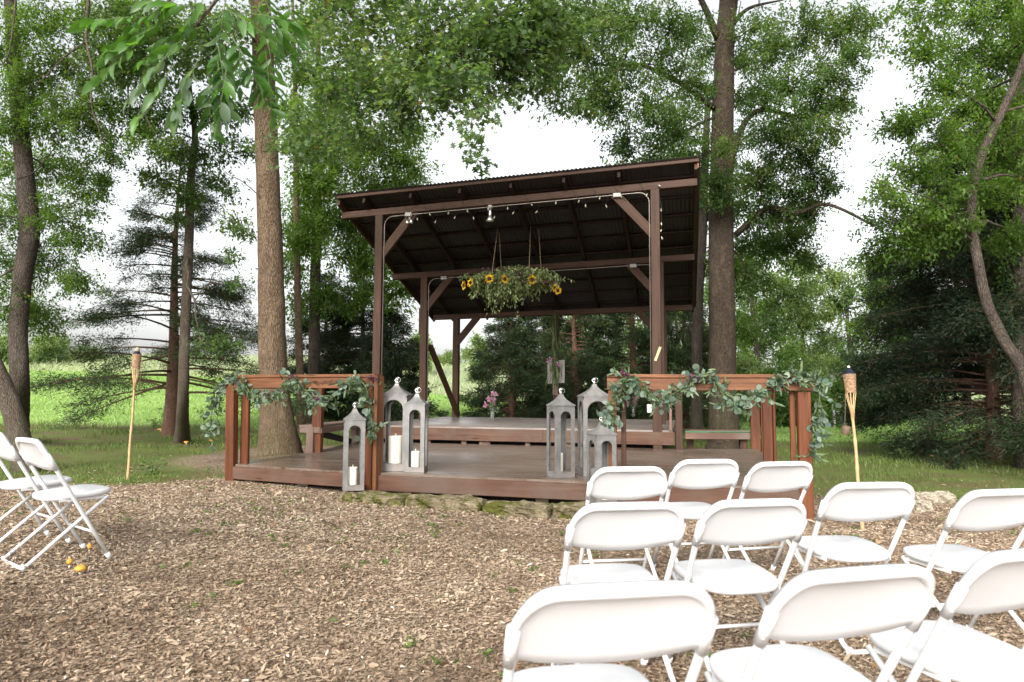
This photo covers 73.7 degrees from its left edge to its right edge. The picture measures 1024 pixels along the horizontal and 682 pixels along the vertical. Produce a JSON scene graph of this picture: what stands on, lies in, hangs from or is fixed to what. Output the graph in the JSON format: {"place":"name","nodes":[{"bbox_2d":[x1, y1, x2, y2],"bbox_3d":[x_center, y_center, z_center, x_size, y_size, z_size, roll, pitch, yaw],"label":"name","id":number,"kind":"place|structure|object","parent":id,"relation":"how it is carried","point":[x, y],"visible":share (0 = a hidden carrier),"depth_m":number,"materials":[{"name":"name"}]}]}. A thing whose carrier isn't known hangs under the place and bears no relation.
{"place":"outdoors","nodes":[
{"label":"outdoors","id":0,"kind":"place"},
{"bbox_2d":[0,369,1011,442],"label":"lawn grass","id":1,"kind":"structure","parent":0,"point":[198,396],"depth_m":22.82,"materials":[{"name":"green plant"}]},
{"bbox_2d":[0,357,1023,681],"bbox_3d":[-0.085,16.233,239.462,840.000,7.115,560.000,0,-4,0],"label":"ground","id":2,"kind":"structure","parent":0,"point":[208,459],"depth_m":5.01,"materials":[{"name":"brown wood"}]},
{"bbox_2d":[0,332,37,365],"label":"bush","id":3,"kind":"object","parent":2,"relation":"on","point":[4,350],"visible":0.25,"depth_m":59.34,"materials":[{"name":"green plant"}]},
{"bbox_2d":[0,432,71,542],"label":"folding chair","id":4,"kind":"object","parent":2,"relation":"on","point":[28,482],"visible":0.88,"depth_m":4.73,"materials":[{"name":"paint"}]},
{"bbox_2d":[28,331,76,365],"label":"bush","id":5,"kind":"object","parent":2,"relation":"on","point":[42,351],"visible":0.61,"depth_m":65.30,"materials":[{"name":"green plant"}]},
{"bbox_2d":[1,437,111,571],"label":"folding chair","id":6,"kind":"object","parent":2,"relation":"on","point":[33,452],"visible":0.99,"depth_m":4.41,"materials":[{"name":"paint"}]},
{"bbox_2d":[66,558,72,567],"bbox_3d":[-2.769,1.393,4.271,0.034,0.066,0.034,0,-4,0],"label":"mushroom","id":7,"kind":"object","parent":2,"relation":"on","point":[69,561],"visible":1,"depth_m":4.26,"materials":[{"name":"plant"}]},
{"bbox_2d":[74,564,86,574],"bbox_3d":[-2.614,1.389,4.133,0.066,0.066,0.066,0,-4,0],"label":"mushroom","id":8,"kind":"object","parent":2,"relation":"on","point":[80,568],"visible":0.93,"depth_m":4.12,"materials":[{"name":"plant"}]},
{"bbox_2d":[67,342,107,363],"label":"bush","id":9,"kind":"object","parent":2,"relation":"on","point":[76,349],"visible":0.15,"depth_m":71.21,"materials":[{"name":"green plant"}]},
{"bbox_2d":[0,0,188,427],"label":"elm tree","id":10,"kind":"object","parent":2,"relation":"on","point":[22,311],"visible":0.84,"depth_m":11.99,"materials":[{"name":"green plant"}]},
{"bbox_2d":[0,0,196,472],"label":"elm tree","id":11,"kind":"object","parent":2,"relation":"on","point":[14,417],"visible":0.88,"depth_m":9.21,"materials":[{"name":"green plant"}]},
{"bbox_2d":[126,347,141,479],"bbox_3d":[-4.837,0.935,8.739,0.114,1.715,0.119,3,-5,-33],"label":"bamboo torch","id":12,"kind":"object","parent":2,"relation":"on","point":[136,359],"visible":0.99,"depth_m":8.74,"materials":[{"name":"wood"}]},
{"bbox_2d":[145,416,161,427],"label":"wild plant","id":13,"kind":"object","parent":2,"relation":"on","point":[156,424],"visible":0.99,"depth_m":17.22,"materials":[{"name":"green plant"}]},
{"bbox_2d":[137,453,171,473],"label":"wild plant","id":14,"kind":"object","parent":2,"relation":"on","point":[148,469],"visible":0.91,"depth_m":9.31,"materials":[{"name":"green plant"}]},
{"bbox_2d":[30,136,311,435],"bbox_3d":[-7.961,-1.236,16.196,6.673,7.332,6.110,4,-6,-37],"label":"cedar tree","id":15,"kind":"object","parent":2,"relation":"on","point":[146,239],"visible":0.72,"depth_m":15.73,"materials":[{"name":"green plant"}]},
{"bbox_2d":[113,1,256,443],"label":"ash tree","id":16,"kind":"object","parent":2,"relation":"on","point":[182,424],"visible":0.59,"depth_m":13.04,"materials":[{"name":"green plant"}]},
{"bbox_2d":[65,0,313,147],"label":"pecan tree","id":17,"kind":"object","parent":2,"relation":"on","point":[161,50],"visible":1,"depth_m":2.69,"materials":[{"name":"green plant"}]},
{"bbox_2d":[194,403,213,417],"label":"wild plant","id":18,"kind":"object","parent":2,"relation":"on","point":[201,410],"visible":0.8,"depth_m":20.05,"materials":[{"name":"green plant"}]},
{"bbox_2d":[224,374,383,490],"bbox_3d":[-2.960,1.157,9.033,1.587,1.393,3.338,3,-5,-28],"label":"railing","id":19,"kind":"object","parent":2,"relation":"on","point":[373,457],"visible":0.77,"depth_m":8.69,"materials":[{"name":"brown wood"}]},
{"bbox_2d":[199,368,388,451],"bbox_3d":[-2.771,0.873,8.411,2.991,1.100,0.495,-2,-5,28],"label":"garland","id":20,"kind":"object","parent":19,"relation":"hanging from","point":[296,385],"visible":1,"depth_m":8.36,"materials":[{"name":"green plant"}]},
{"bbox_2d":[250,0,377,431],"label":"maple tree","id":21,"kind":"object","parent":2,"relation":"on","point":[299,238],"visible":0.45,"depth_m":17.51,"materials":[{"name":"green plant"}]},
{"bbox_2d":[286,270,371,420],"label":"juniper tree","id":22,"kind":"object","parent":2,"relation":"on","point":[292,368],"visible":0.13,"depth_m":21.67,"materials":[{"name":"green plant"}]},
{"bbox_2d":[55,0,610,459],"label":"oak tree","id":23,"kind":"object","parent":2,"relation":"on","point":[511,44],"visible":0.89,"depth_m":9.23,"materials":[{"name":"green plant"}]},
{"bbox_2d":[250,22,444,423],"bbox_3d":[-4.606,-3.505,19.640,5.500,12.043,2.689,0,-4,0],"label":"maple tree","id":24,"kind":"object","parent":2,"relation":"on","point":[361,256],"visible":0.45,"depth_m":19.34,"materials":[{"name":"green plant"}]},
{"bbox_2d":[292,266,418,420],"bbox_3d":[-4.729,0.096,21.096,4.206,5.712,3.951,0,-4,0],"label":"juniper tree","id":25,"kind":"object","parent":2,"relation":"on","point":[331,335],"visible":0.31,"depth_m":20.54,"materials":[{"name":"green plant"}]},
{"bbox_2d":[338,489,410,506],"bbox_3d":[-1.483,1.789,7.510,0.912,0.263,0.469,-2,-5,23],"label":"edging stone","id":26,"kind":"object","parent":2,"relation":"on","point":[384,498],"visible":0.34,"depth_m":7.35,"materials":[{"name":"beige stone"}]},
{"bbox_2d":[342,402,365,490],"bbox_3d":[-1.811,1.196,7.823,0.244,0.994,0.244,2,-5,-16],"label":"lantern","id":27,"kind":"object","parent":26,"relation":"on","point":[353,417],"visible":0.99,"depth_m":7.72,"materials":[{"name":"metal"}]},
{"bbox_2d":[348,465,357,484],"bbox_3d":[-1.812,1.516,7.768,0.104,0.230,0.104,0,-4,0],"label":"candle","id":28,"kind":"object","parent":27,"relation":"in","point":[352,475],"visible":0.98,"depth_m":7.72,"materials":[{"name":"beige wax"}]},
{"bbox_2d":[339,309,450,421],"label":"juniper tree","id":29,"kind":"object","parent":2,"relation":"on","point":[408,356],"visible":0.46,"depth_m":19.11,"materials":[{"name":"green plant"}]},
{"bbox_2d":[405,330,432,374],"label":"bush","id":30,"kind":"object","parent":2,"relation":"on","point":[430,367],"visible":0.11,"depth_m":69.61,"materials":[{"name":"green plant"}]},
{"bbox_2d":[405,494,487,512],"bbox_3d":[-0.681,1.771,7.213,0.918,0.294,0.422,-1,-5,23],"label":"edging stone","id":31,"kind":"object","parent":2,"relation":"on","point":[455,503],"visible":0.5,"depth_m":7.07,"materials":[{"name":"beige stone"}]},
{"bbox_2d":[438,349,462,365],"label":"bush","id":32,"kind":"object","parent":2,"relation":"on","point":[447,357],"visible":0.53,"depth_m":85.38,"materials":[{"name":"green plant"}]},
{"bbox_2d":[460,331,492,382],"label":"bush","id":33,"kind":"object","parent":2,"relation":"on","point":[476,337],"visible":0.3,"depth_m":63.84,"materials":[{"name":"green plant"}]},
{"bbox_2d":[3,352,1011,415],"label":"tall grass","id":34,"kind":"structure","parent":2,"relation":"on","point":[70,368],"depth_m":60.92,"materials":[{"name":"green plant"}]},
{"bbox_2d":[444,317,571,417],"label":"juniper tree","id":35,"kind":"object","parent":2,"relation":"on","point":[509,348],"visible":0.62,"depth_m":20.66,"materials":[{"name":"green plant"}]},
{"bbox_2d":[0,485,1022,675],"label":"weeds","id":36,"kind":"object","parent":2,"relation":"on","point":[385,561],"visible":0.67,"depth_m":5.37,"materials":[{"name":"green plant"}]},
{"bbox_2d":[0,468,1023,681],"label":"wood chips","id":37,"kind":"object","parent":2,"relation":"on","point":[51,652],"visible":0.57,"depth_m":3.98,"materials":[{"name":"brown wood"}]},
{"bbox_2d":[0,467,1023,670],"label":"fallen leaves","id":38,"kind":"object","parent":2,"relation":"on","point":[248,629],"visible":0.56,"depth_m":5.79,"materials":[{"name":"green plant"}]},
{"bbox_2d":[233,441,799,504],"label":"deck","id":39,"kind":"structure","parent":2,"relation":"on","point":[507,472],"depth_m":8.39,"materials":[{"name":"brown wood"}]},
{"bbox_2d":[299,420,358,452],"bbox_3d":[-3.082,1.645,11.834,0.376,0.482,2.489,0,-4,3],"label":"bench","id":40,"kind":"object","parent":39,"relation":"on","point":[309,430],"visible":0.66,"depth_m":11.01,"materials":[{"name":"brown wood"}]},
{"bbox_2d":[382,377,412,470],"bbox_3d":[-1.405,1.000,8.299,0.337,1.116,0.337,0,-4,4],"label":"lantern","id":41,"kind":"object","parent":39,"relation":"on","point":[399,393],"visible":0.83,"depth_m":8.16,"materials":[{"name":"metal"}]},
{"bbox_2d":[388,433,401,463],"bbox_3d":[-1.407,1.291,8.246,0.170,0.360,0.170,0,-4,0],"label":"candle","id":42,"kind":"object","parent":41,"relation":"on","point":[395,449],"visible":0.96,"depth_m":8.17,"materials":[{"name":"beige wax"}]},
{"bbox_2d":[404,387,428,472],"bbox_3d":[-1.133,1.049,8.126,0.244,0.994,0.244,0,-4,4],"label":"lantern","id":43,"kind":"object","parent":39,"relation":"on","point":[416,402],"visible":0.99,"depth_m":8.03,"materials":[{"name":"metal"}]},
{"bbox_2d":[411,449,419,466],"bbox_3d":[-1.140,1.376,8.070,0.104,0.215,0.104,0,-4,0],"label":"candle","id":44,"kind":"object","parent":43,"relation":"on","point":[415,458],"visible":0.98,"depth_m":8.03,"materials":[{"name":"beige wax"}]},
{"bbox_2d":[334,155,700,448],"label":"pavilion","id":45,"kind":"structure","parent":39,"relation":"on","point":[618,254],"depth_m":14.10,"materials":[{"name":"brown wood"}]},
{"bbox_2d":[486,205,493,221],"bbox_3d":[-0.409,-2.382,12.758,0.160,0.312,0.158,0,-4,0],"label":"floodlight","id":46,"kind":"object","parent":45,"relation":"hanging from","point":[489,218],"visible":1,"depth_m":12.73,"materials":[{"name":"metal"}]},
{"bbox_2d":[458,226,574,322],"bbox_3d":[0.109,-1.366,13.658,2.370,1.929,1.525,0,-4,0],"label":"flower chandelier","id":47,"kind":"object","parent":45,"relation":"hanging from","point":[511,282],"visible":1,"depth_m":13.63,"materials":[{"name":"green plant"}]},
{"bbox_2d":[405,184,662,239],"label":"string lights","id":48,"kind":"object","parent":45,"relation":"attached to","point":[555,203],"visible":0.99,"depth_m":12.46},
{"bbox_2d":[547,360,564,394],"bbox_3d":[1.088,0.904,16.902,0.430,0.863,0.041,-1,-5,14],"label":"grey board","id":49,"kind":"object","parent":45,"relation":"attached to","point":[562,380],"visible":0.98,"depth_m":16.88,"materials":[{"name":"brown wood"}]},
{"bbox_2d":[545,313,562,387],"bbox_3d":[1.030,0.249,16.851,0.465,2.031,0.264,-1,-5,15],"label":"greenery swag","id":50,"kind":"object","parent":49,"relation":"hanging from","point":[556,364],"visible":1,"depth_m":16.83,"materials":[{"name":"green plant"}]},
{"bbox_2d":[546,388,575,477],"bbox_3d":[0.549,1.024,7.691,0.244,0.994,0.244,2,-5,-26],"label":"lantern","id":51,"kind":"object","parent":39,"relation":"on","point":[560,406],"visible":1,"depth_m":7.63,"materials":[{"name":"metal"}]},
{"bbox_2d":[577,378,607,476],"bbox_3d":[0.951,0.980,7.889,0.337,1.116,0.337,1,-4,-6],"label":"lantern","id":52,"kind":"object","parent":39,"relation":"on","point":[591,394],"visible":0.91,"depth_m":7.78,"materials":[{"name":"metal"}]},
{"bbox_2d":[607,374,814,518],"bbox_3d":[2.668,1.262,9.465,2.071,1.453,5.445,-1,-5,15],"label":"railing","id":53,"kind":"object","parent":39,"relation":"on","point":[764,416],"visible":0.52,"depth_m":7.05,"materials":[{"name":"brown wood"}]},
{"bbox_2d":[594,362,841,462],"bbox_3d":[2.058,0.710,6.959,2.428,1.006,0.464,0,-4,6],"label":"garland","id":54,"kind":"object","parent":53,"relation":"hanging from","point":[819,430],"visible":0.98,"depth_m":6.90,"materials":[{"name":"green plant"}]},
{"bbox_2d":[683,429,750,448],"bbox_3d":[3.545,1.728,11.878,1.294,0.372,0.388,1,-5,-10],"label":"bench","id":55,"kind":"object","parent":39,"relation":"on","point":[742,436],"visible":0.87,"depth_m":11.73,"materials":[{"name":"brown wood"}]},
{"bbox_2d":[357,417,675,448],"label":"stage platform","id":56,"kind":"structure","parent":2,"relation":"on","point":[640,433],"depth_m":12.56,"materials":[{"name":"brown wood"}]},
{"bbox_2d":[480,383,499,419],"bbox_3d":[-0.509,1.347,15.932,0.479,0.975,0.364,-2,-5,31],"label":"flower vase","id":57,"kind":"object","parent":56,"relation":"on","point":[492,400],"visible":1,"depth_m":15.88,"materials":[{"name":"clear glass"}]},
{"bbox_2d":[626,394,641,416],"bbox_3d":[3.318,1.618,18.624,0.381,0.892,0.526,2,-5,-24],"label":"flower vase","id":58,"kind":"object","parent":56,"relation":"on","point":[633,404],"visible":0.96,"depth_m":18.55,"materials":[{"name":"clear glass"}]},
{"bbox_2d":[481,500,552,518],"bbox_3d":[0.068,1.767,6.928,0.759,0.257,0.383,-1,-2,20],"label":"edging stone","id":59,"kind":"object","parent":2,"relation":"on","point":[528,509],"visible":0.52,"depth_m":6.82,"materials":[{"name":"beige stone"}]},
{"bbox_2d":[500,316,593,417],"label":"juniper tree","id":60,"kind":"object","parent":2,"relation":"on","point":[568,346],"visible":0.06,"depth_m":24.22,"materials":[{"name":"green plant"}]},
{"bbox_2d":[551,501,590,518],"bbox_3d":[0.773,1.763,6.852,0.803,0.270,0.494,0,-4,10],"label":"edging stone","id":61,"kind":"object","parent":2,"relation":"on","point":[566,510],"visible":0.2,"depth_m":6.73,"materials":[{"name":"beige stone"}]},
{"bbox_2d":[586,416,616,502],"bbox_3d":[0.915,1.215,6.984,0.237,0.906,0.237,2,-5,-20],"label":"lantern","id":62,"kind":"object","parent":61,"relation":"on","point":[598,435],"visible":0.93,"depth_m":6.92,"materials":[{"name":"metal"}]},
{"bbox_2d":[517,314,637,418],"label":"juniper tree","id":63,"kind":"object","parent":2,"relation":"on","point":[600,357],"visible":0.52,"depth_m":19.93,"materials":[{"name":"green plant"}]},
{"bbox_2d":[561,316,624,388],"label":"broadleaf tree","id":64,"kind":"object","parent":2,"relation":"on","point":[583,338],"visible":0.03,"depth_m":35.55,"materials":[{"name":"green plant"}]},
{"bbox_2d":[502,580,717,681],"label":"folding chair","id":65,"kind":"object","parent":2,"relation":"on","point":[595,625],"visible":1,"depth_m":1.53,"materials":[{"name":"paint"}]},
{"bbox_2d":[551,501,685,681],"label":"folding chair","id":66,"kind":"object","parent":2,"relation":"on","point":[621,525],"visible":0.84,"depth_m":2.72,"materials":[{"name":"paint"}]},
{"bbox_2d":[578,466,667,579],"bbox_3d":[0.650,1.138,4.117,0.489,0.795,0.529,1,-4,-9],"label":"folding chair","id":67,"kind":"object","parent":2,"relation":"on","point":[625,483],"visible":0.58,"depth_m":3.99,"materials":[{"name":"paint"}]},
{"bbox_2d":[575,311,690,432],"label":"juniper tree","id":68,"kind":"object","parent":2,"relation":"on","point":[638,341],"visible":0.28,"depth_m":20.23,"materials":[{"name":"green plant"}]},
{"bbox_2d":[598,313,681,392],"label":"broadleaf tree","id":69,"kind":"object","parent":2,"relation":"on","point":[637,324],"visible":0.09,"depth_m":33.64,"materials":[{"name":"green plant"}]},
{"bbox_2d":[669,297,703,373],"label":"broadleaf tree","id":70,"kind":"object","parent":2,"relation":"on","point":[677,332],"visible":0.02,"depth_m":43.66,"materials":[{"name":"green plant"}]},
{"bbox_2d":[637,299,748,428],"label":"juniper tree","id":71,"kind":"object","parent":2,"relation":"on","point":[686,336],"visible":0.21,"depth_m":21.38,"materials":[{"name":"green plant"}]},
{"bbox_2d":[652,459,739,567],"bbox_3d":[1.229,1.179,4.602,0.489,0.795,0.529,1,-5,-11],"label":"folding chair","id":72,"kind":"object","parent":2,"relation":"on","point":[700,473],"visible":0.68,"depth_m":4.49,"materials":[{"name":"paint"}]},
{"bbox_2d":[514,0,913,448],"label":"oak tree","id":73,"kind":"object","parent":2,"relation":"on","point":[726,141],"visible":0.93,"depth_m":14.12,"materials":[{"name":"green plant"}]},
{"bbox_2d":[689,372,746,414],"bbox_3d":[8.134,2.155,26.969,2.717,2.853,2.708,2,-5,-23],"label":"shrub","id":74,"kind":"object","parent":2,"relation":"on","point":[739,392],"visible":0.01,"depth_m":26.64,"materials":[{"name":"green plant"}]},
{"bbox_2d":[602,108,839,439],"bbox_3d":[5.930,-1.872,18.868,7.181,9.254,2.598,2,-5,-16],"label":"oak tree","id":75,"kind":"object","parent":2,"relation":"on","point":[696,411],"visible":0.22,"depth_m":18.57,"materials":[{"name":"green plant"}]},
{"bbox_2d":[680,260,769,369],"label":"broadleaf tree","id":76,"kind":"object","parent":2,"relation":"on","point":[737,309],"visible":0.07,"depth_m":39.79,"materials":[{"name":"green plant"}]},
{"bbox_2d":[668,498,807,674],"bbox_3d":[0.951,1.051,2.929,0.489,0.795,0.529,1,-5,-11],"label":"folding chair","id":77,"kind":"object","parent":2,"relation":"on","point":[739,522],"visible":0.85,"depth_m":2.82,"materials":[{"name":"paint"}]},
{"bbox_2d":[736,350,767,420],"bbox_3d":[9.752,1.909,27.865,3.335,3.304,2.686,0,-4,0],"label":"shrub","id":78,"kind":"object","parent":2,"relation":"on","point":[745,363],"visible":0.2,"depth_m":27.86,"materials":[{"name":"green plant"}]},
{"bbox_2d":[703,232,814,373],"bbox_3d":[10.555,-0.659,30.040,5.260,8.448,4.828,0,-4,0],"label":"broadleaf tree","id":79,"kind":"object","parent":2,"relation":"on","point":[781,354],"visible":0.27,"depth_m":29.67,"materials":[{"name":"green plant"}]},
{"bbox_2d":[722,461,812,593],"bbox_3d":[1.662,1.174,4.484,0.489,0.795,0.529,1,-5,-14],"label":"folding chair","id":80,"kind":"object","parent":2,"relation":"on","point":[774,476],"visible":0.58,"depth_m":4.37,"materials":[{"name":"paint"}]},
{"bbox_2d":[745,392,796,427],"bbox_3d":[9.409,2.445,24.461,1.964,2.083,1.993,4,-6,-43],"label":"shrub","id":81,"kind":"object","parent":2,"relation":"on","point":[782,415],"visible":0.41,"depth_m":23.83,"materials":[{"name":"green plant"}]},
{"bbox_2d":[758,359,810,408],"bbox_3d":[10.750,2.145,26.831,2.783,3.017,2.698,0,-4,0],"label":"shrub","id":82,"kind":"object","parent":2,"relation":"on","point":[782,367],"visible":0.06,"depth_m":26.82,"materials":[{"name":"green plant"}]},
{"bbox_2d":[758,242,856,377],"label":"broadleaf tree","id":83,"kind":"object","parent":2,"relation":"on","point":[820,290],"visible":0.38,"depth_m":37.39,"materials":[{"name":"green plant"}]},
{"bbox_2d":[785,350,839,400],"bbox_3d":[12.511,1.946,28.673,2.927,3.218,3.276,0,-4,0],"label":"shrub","id":84,"kind":"object","parent":2,"relation":"on","point":[816,363],"visible":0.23,"depth_m":28.82,"materials":[{"name":"green plant"}]},
{"bbox_2d":[704,563,934,681],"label":"folding chair","id":85,"kind":"object","parent":2,"relation":"on","point":[831,603],"visible":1,"depth_m":1.72,"materials":[{"name":"paint"}]},
{"bbox_2d":[795,388,843,427],"bbox_3d":[11.112,2.611,24.824,2.017,2.008,1.830,-3,-5,33],"label":"shrub","id":86,"kind":"object","parent":2,"relation":"on","point":[827,410],"visible":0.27,"depth_m":24.57,"materials":[{"name":"green plant"}]},
{"bbox_2d":[800,251,891,380],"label":"broadleaf tree","id":87,"kind":"object","parent":2,"relation":"on","point":[847,290],"visible":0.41,"depth_m":36.07,"materials":[{"name":"green plant"}]},
{"bbox_2d":[841,366,863,529],"bbox_3d":[3.127,0.990,6.310,0.167,1.528,0.169,0,-4,0],"label":"bamboo torch","id":88,"kind":"object","parent":2,"relation":"on","point":[849,377],"visible":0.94,"depth_m":6.33,"materials":[{"name":"wood"}]},
{"bbox_2d":[827,370,877,423],"bbox_3d":[12.874,2.321,26.371,2.436,2.401,2.515,4,-6,-42],"label":"shrub","id":89,"kind":"object","parent":2,"relation":"on","point":[837,389],"visible":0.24,"depth_m":26.11,"materials":[{"name":"green plant"}]},
{"bbox_2d":[795,482,915,656],"bbox_3d":[1.716,1.094,3.469,0.489,0.795,0.529,1,-4,-7],"label":"folding chair","id":90,"kind":"object","parent":2,"relation":"on","point":[859,501],"visible":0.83,"depth_m":3.36,"materials":[{"name":"paint"}]},
{"bbox_2d":[843,378,902,425],"bbox_3d":[13.848,2.092,25.929,2.473,2.759,2.733,0,-4,0],"label":"shrub","id":91,"kind":"object","parent":2,"relation":"on","point":[871,405],"visible":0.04,"depth_m":25.66,"materials":[{"name":"green plant"}]},
{"bbox_2d":[865,431,883,443],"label":"wild plant","id":92,"kind":"object","parent":2,"relation":"on","point":[875,437],"visible":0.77,"depth_m":17.10,"materials":[{"name":"green plant"}]},
{"bbox_2d":[833,238,943,379],"bbox_3d":[16.923,-0.536,30.245,4.949,8.342,6.078,-2,-5,30],"label":"broadleaf tree","id":93,"kind":"object","parent":2,"relation":"on","point":[866,342],"visible":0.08,"depth_m":30.65,"materials":[{"name":"green plant"}]},
{"bbox_2d":[889,445,914,461],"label":"wild plant","id":94,"kind":"object","parent":2,"relation":"on","point":[903,454],"visible":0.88,"depth_m":12.73,"materials":[{"name":"green plant"}]},
{"bbox_2d":[912,500,933,511],"bbox_3d":[4.385,1.787,7.347,0.236,0.153,0.231,1,-4,-8],"label":"rock","id":95,"kind":"object","parent":2,"relation":"on","point":[923,506],"visible":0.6,"depth_m":7.27,"materials":[{"name":"stone"}]},
{"bbox_2d":[828,84,1023,470],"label":"cedar tree","id":96,"kind":"object","parent":2,"relation":"on","point":[950,321],"visible":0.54,"depth_m":13.01,"materials":[{"name":"green plant"}]},
{"bbox_2d":[914,491,939,503],"bbox_3d":[4.718,1.819,7.857,0.292,0.184,0.281,2,-4,-7],"label":"rock","id":97,"kind":"object","parent":2,"relation":"on","point":[925,496],"visible":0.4,"depth_m":7.76,"materials":[{"name":"beige stone"}]},
{"bbox_2d":[842,0,1023,399],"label":"elm tree","id":98,"kind":"object","parent":2,"relation":"on","point":[969,190],"visible":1,"depth_m":9.80,"materials":[{"name":"green plant"}]},
{"bbox_2d":[868,208,1009,425],"bbox_3d":[17.221,-1.166,26.017,6.354,9.038,4.931,-1,-5,17],"label":"broadleaf tree","id":99,"kind":"object","parent":2,"relation":"on","point":[921,331],"depth_m":26.60,"materials":[{"name":"green plant"}]},
{"bbox_2d":[928,491,956,502],"bbox_3d":[4.985,1.830,7.933,0.271,0.179,0.261,1,-4,-7],"label":"rock","id":100,"kind":"object","parent":2,"relation":"on","point":[945,496],"visible":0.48,"depth_m":7.84,"materials":[{"name":"beige stone"}]},
{"bbox_2d":[865,548,1023,681],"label":"folding chair","id":101,"kind":"object","parent":2,"relation":"on","point":[942,648],"visible":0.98,"depth_m":1.99,"materials":[{"name":"paint"}]},
{"bbox_2d":[910,211,1011,454],"bbox_3d":[12.186,-1.092,15.795,5.718,8.386,5.027,-1,-5,16],"label":"cedar tree","id":102,"kind":"object","parent":2,"relation":"on","point":[982,433],"visible":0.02,"depth_m":15.92,"materials":[{"name":"green plant"}]},
{"bbox_2d":[900,488,1023,630],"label":"folding chair","id":103,"kind":"object","parent":2,"relation":"on","point":[985,509],"visible":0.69,"depth_m":3.18,"materials":[{"name":"paint"}]},
{"bbox_2d":[931,0,1023,467],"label":"oak tree","id":104,"kind":"object","parent":2,"relation":"on","point":[1019,400],"visible":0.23,"depth_m":12.04,"materials":[{"name":"green plant"}]},
{"bbox_2d":[0,420,1023,502],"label":"grass","id":105,"kind":"structure","parent":0,"point":[838,462],"depth_m":12.26,"materials":[{"name":"green plant"}]},
{"bbox_2d":[0,0,1023,391],"label":"sky","id":106,"kind":"structure","parent":0,"point":[517,148],"materials":[{"name":"white"}]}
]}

